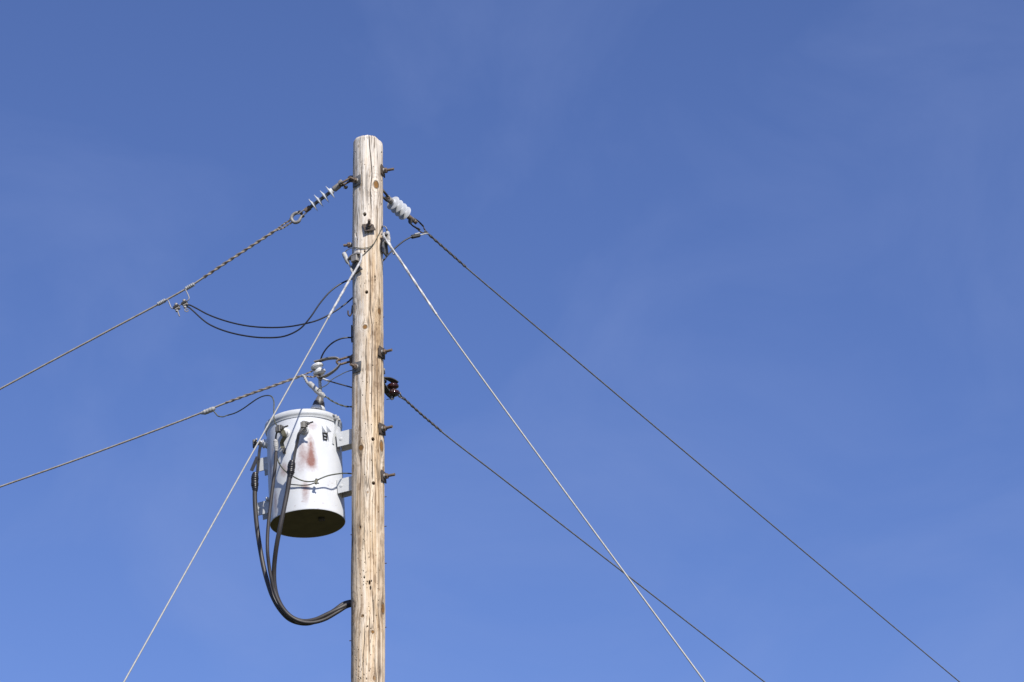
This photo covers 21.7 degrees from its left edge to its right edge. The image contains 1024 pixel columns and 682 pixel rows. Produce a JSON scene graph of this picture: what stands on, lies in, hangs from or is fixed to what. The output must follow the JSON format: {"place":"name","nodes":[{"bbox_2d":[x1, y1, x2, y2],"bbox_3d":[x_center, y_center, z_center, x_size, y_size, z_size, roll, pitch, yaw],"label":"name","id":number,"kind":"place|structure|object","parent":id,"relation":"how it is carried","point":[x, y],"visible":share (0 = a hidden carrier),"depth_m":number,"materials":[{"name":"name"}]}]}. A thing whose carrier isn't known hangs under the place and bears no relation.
{"place":"outdoors","nodes":[
{"label":"outdoors","id":0,"kind":"place"},
{"bbox_2d":[0,0,1023,681],"label":"sky","id":1,"kind":"structure","parent":0,"point":[788,235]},
{"bbox_3d":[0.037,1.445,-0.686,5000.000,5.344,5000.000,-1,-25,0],"label":"ground","id":2,"kind":"structure","parent":0,"visible":0},
{"bbox_2d":[336,135,394,681],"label":"utility pole","id":3,"kind":"object","parent":2,"relation":"on","point":[370,476],"visible":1,"depth_m":16.62,"materials":[{"name":"brown wood"}]},
{"bbox_2d":[252,379,351,537],"bbox_3d":[-1.308,0.665,16.784,0.552,1.034,0.579,14,-30,-30],"label":"pole transformer","id":4,"kind":"object","parent":3,"relation":"attached to","point":[317,510],"visible":0.94,"depth_m":16.59,"materials":[{"name":"paint"}]},
{"bbox_2d":[250,441,350,625],"bbox_3d":[-1.246,2.066,16.105,0.724,3.204,0.110,0,-25,-3],"label":"service cable","id":5,"kind":"object","parent":4,"relation":"hanging from","point":[254,481],"visible":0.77,"depth_m":16.52,"materials":[{"name":"black rubber"}]},
{"bbox_2d":[266,433,350,624],"bbox_3d":[-1.193,2.041,16.016,0.616,3.182,0.100,8,-27,-18],"label":"service cable","id":6,"kind":"object","parent":4,"relation":"hanging from","point":[281,606],"visible":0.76,"depth_m":16.25,"materials":[{"name":"black rubber"}]},
{"bbox_2d":[272,428,350,622],"bbox_3d":[-1.154,2.023,15.990,0.584,3.185,0.223,6,-26,-15],"label":"service cable","id":7,"kind":"object","parent":4,"relation":"hanging from","point":[291,468],"visible":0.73,"depth_m":16.26,"materials":[{"name":"black rubber"}]},
{"bbox_2d":[277,458,351,485],"bbox_3d":[-1.191,0.817,16.532,0.519,0.205,0.156,7,-27,-18],"label":"ground wire","id":8,"kind":"object","parent":4,"relation":"attached to","point":[315,481],"visible":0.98,"depth_m":16.45,"materials":[{"name":"black metal"}]},
{"bbox_2d":[298,183,343,217],"bbox_3d":[-1.254,-0.929,17.515,0.322,0.220,0.101,-8,-26,14],"label":"suspension insulator","id":9,"kind":"object","parent":3,"relation":"attached to","point":[335,188],"visible":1,"depth_m":17.50,"materials":[{"name":"ceramic"}]},
{"bbox_2d":[290,211,302,223],"bbox_3d":[-1.415,-0.809,17.512,0.090,0.092,0.022,-8,-26,14],"label":"thimble clevis","id":10,"kind":"object","parent":9,"relation":"attached to","point":[293,214],"visible":1,"depth_m":17.50,"materials":[{"name":"metal"}]},
{"bbox_2d":[0,219,291,389],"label":"line wire","id":11,"kind":"object","parent":10,"relation":"attached to","point":[200,279],"visible":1,"depth_m":17.54,"materials":[{"name":"grey metal"}]},
{"bbox_2d":[157,283,194,308],"bbox_3d":[-2.209,-0.287,17.524,0.263,0.181,0.038,-8,-26,14],"label":"wire bail","id":12,"kind":"object","parent":11,"relation":"hanging from","point":[187,287],"visible":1,"depth_m":17.52,"materials":[{"name":"metal"}]},
{"bbox_2d":[173,303,179,316],"bbox_3d":[-2.194,-0.203,17.464,0.047,0.099,0.032,-8,-26,14],"label":"hot line clamp","id":13,"kind":"object","parent":12,"relation":"hanging from","point":[176,306],"visible":1,"depth_m":17.46,"materials":[{"name":"metal"}]},
{"bbox_2d":[181,299,188,311],"bbox_3d":[-2.140,-0.230,17.459,0.049,0.094,0.032,-8,-26,14],"label":"hot line clamp","id":14,"kind":"object","parent":12,"relation":"hanging from","point":[184,303],"visible":1,"depth_m":17.45,"materials":[{"name":"metal"}]},
{"bbox_2d":[187,297,352,361],"bbox_3d":[-1.565,-0.067,17.173,1.195,0.595,0.176,-6,-26,10],"label":"jumper wire","id":15,"kind":"object","parent":14,"relation":"attached to","point":[349,300],"visible":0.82,"depth_m":17.11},
{"bbox_2d":[311,356,340,380],"bbox_3d":[-1.180,0.184,16.994,0.209,0.146,0.089,-7,-26,12],"label":"spool clevis","id":16,"kind":"object","parent":3,"relation":"attached to","point":[317,365],"visible":1,"depth_m":16.98,"materials":[{"name":"white ceramic"}]},
{"bbox_2d":[0,369,319,487],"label":"line wire","id":17,"kind":"object","parent":16,"relation":"attached to","point":[243,396],"visible":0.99,"depth_m":17.14,"materials":[{"name":"grey metal"}]},
{"bbox_2d":[200,395,276,425],"bbox_3d":[-1.646,0.508,16.947,0.708,0.376,0.253,-20,-31,34],"label":"jumper wire","id":18,"kind":"object","parent":17,"relation":"attached to","point":[208,410],"visible":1,"depth_m":17.08,"materials":[{"name":"black metal"}]},
{"bbox_2d":[301,374,351,407],"bbox_3d":[-1.163,0.313,16.903,0.355,0.270,0.094,-1,-25,0],"label":"jumper wire","id":19,"kind":"object","parent":17,"relation":"attached to","point":[314,388],"visible":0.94,"depth_m":16.88,"materials":[{"name":"grey metal"}]},
{"bbox_2d":[322,378,351,387],"bbox_3d":[-1.093,0.267,16.925,0.218,0.086,0.057,2,-26,-6],"label":"tap wire","id":20,"kind":"object","parent":16,"relation":"attached to","point":[327,380],"visible":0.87,"depth_m":16.91,"materials":[{"name":"grey metal"}]},
{"bbox_2d":[317,370,351,390],"bbox_3d":[-1.110,0.238,16.913,0.256,0.169,0.064,3,-26,-9],"label":"tie wire","id":21,"kind":"object","parent":3,"relation":"attached to","point":[333,378],"visible":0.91,"depth_m":16.89,"materials":[{"name":"grey metal"}]},
{"bbox_2d":[338,175,352,188],"bbox_3d":[-1.092,-1.046,17.512,0.113,0.090,0.058,10,-28,-23],"label":"link shackle","id":22,"kind":"object","parent":3,"relation":"attached to","point":[340,182],"visible":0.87,"depth_m":17.50,"materials":[{"name":"metal"}]},
{"bbox_2d":[347,252,362,273],"bbox_3d":[-1.005,-0.495,17.080,0.110,0.130,0.040,-20,-31,34],"label":"guy hook","id":23,"kind":"object","parent":3,"relation":"attached to","point":[354,258],"visible":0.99,"depth_m":17.07,"materials":[{"name":"metal"}]},
{"bbox_2d":[123,253,361,681],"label":"guy wire","id":24,"kind":"object","parent":23,"relation":"attached to","point":[333,308],"visible":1,"depth_m":15.44,"materials":[{"name":"metal"}]},
{"bbox_2d":[342,226,382,270],"bbox_3d":[-0.962,-0.601,17.156,0.265,0.340,0.071,-1,-25,0],"label":"bonding wire","id":25,"kind":"object","parent":3,"relation":"attached to","point":[344,255],"visible":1,"depth_m":17.13,"materials":[{"name":"grey metal"}]},
{"bbox_2d":[381,233,387,256],"bbox_3d":[-0.813,-0.621,17.211,0.040,0.142,0.118,-7,-26,11],"label":"guy hook","id":26,"kind":"object","parent":3,"relation":"attached to","point":[384,248],"visible":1,"depth_m":17.20,"materials":[{"name":"metal"}]},
{"bbox_2d":[383,226,390,241],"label":"bonding wire","id":27,"kind":"object","parent":26,"relation":"attached to","point":[388,232],"visible":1,"depth_m":17.23,"materials":[{"name":"metal"}]},
{"bbox_2d":[382,232,705,681],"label":"guy wire","id":28,"kind":"object","parent":26,"relation":"attached to","point":[484,381],"visible":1,"depth_m":16.23,"materials":[{"name":"metal"}]},
{"bbox_2d":[383,189,389,201],"bbox_3d":[-0.830,-0.960,17.533,0.031,0.084,0.076,-23,-33,38],"label":"link shackle","id":29,"kind":"object","parent":3,"relation":"attached to","point":[387,195],"visible":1,"depth_m":17.52,"materials":[{"name":"metal"}]},
{"bbox_2d":[384,377,399,399],"bbox_3d":[-0.776,0.309,16.929,0.134,0.149,0.080,14,-30,-30],"label":"spool clevis","id":30,"kind":"object","parent":3,"relation":"attached to","point":[392,385],"visible":1,"depth_m":16.92,"materials":[{"name":"brown ceramic"}]},
{"bbox_2d":[391,389,764,681],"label":"line wire","id":31,"kind":"object","parent":30,"relation":"attached to","point":[418,411],"visible":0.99,"depth_m":18.46,"materials":[{"name":"black metal"}]},
{"bbox_2d":[385,196,417,224],"bbox_3d":[-0.734,-0.870,17.652,0.101,0.121,0.337,-18,-30,30],"label":"suspension insulator","id":32,"kind":"object","parent":3,"relation":"attached to","point":[399,208],"visible":1,"depth_m":17.62,"materials":[{"name":"ceramic"}]},
{"bbox_2d":[408,217,422,229],"bbox_3d":[-0.634,-0.781,17.762,0.032,0.085,0.156,-19,-31,33],"label":"thimble clevis","id":33,"kind":"object","parent":32,"relation":"attached to","point":[410,221],"visible":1,"depth_m":17.72,"materials":[{"name":"metal"}]},
{"bbox_2d":[417,224,959,681],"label":"line wire","id":34,"kind":"object","parent":33,"relation":"attached to","point":[446,249],"visible":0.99,"depth_m":19.84,"materials":[{"name":"black metal"}]},
{"bbox_2d":[187,232,428,337],"bbox_3d":[-1.320,-0.396,17.381,1.598,0.957,0.458,1,-26,-5],"label":"jumper wire","id":35,"kind":"object","parent":34,"relation":"hanging from","point":[416,235],"visible":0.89,"depth_m":17.19,"materials":[{"name":"metal"}]}
]}

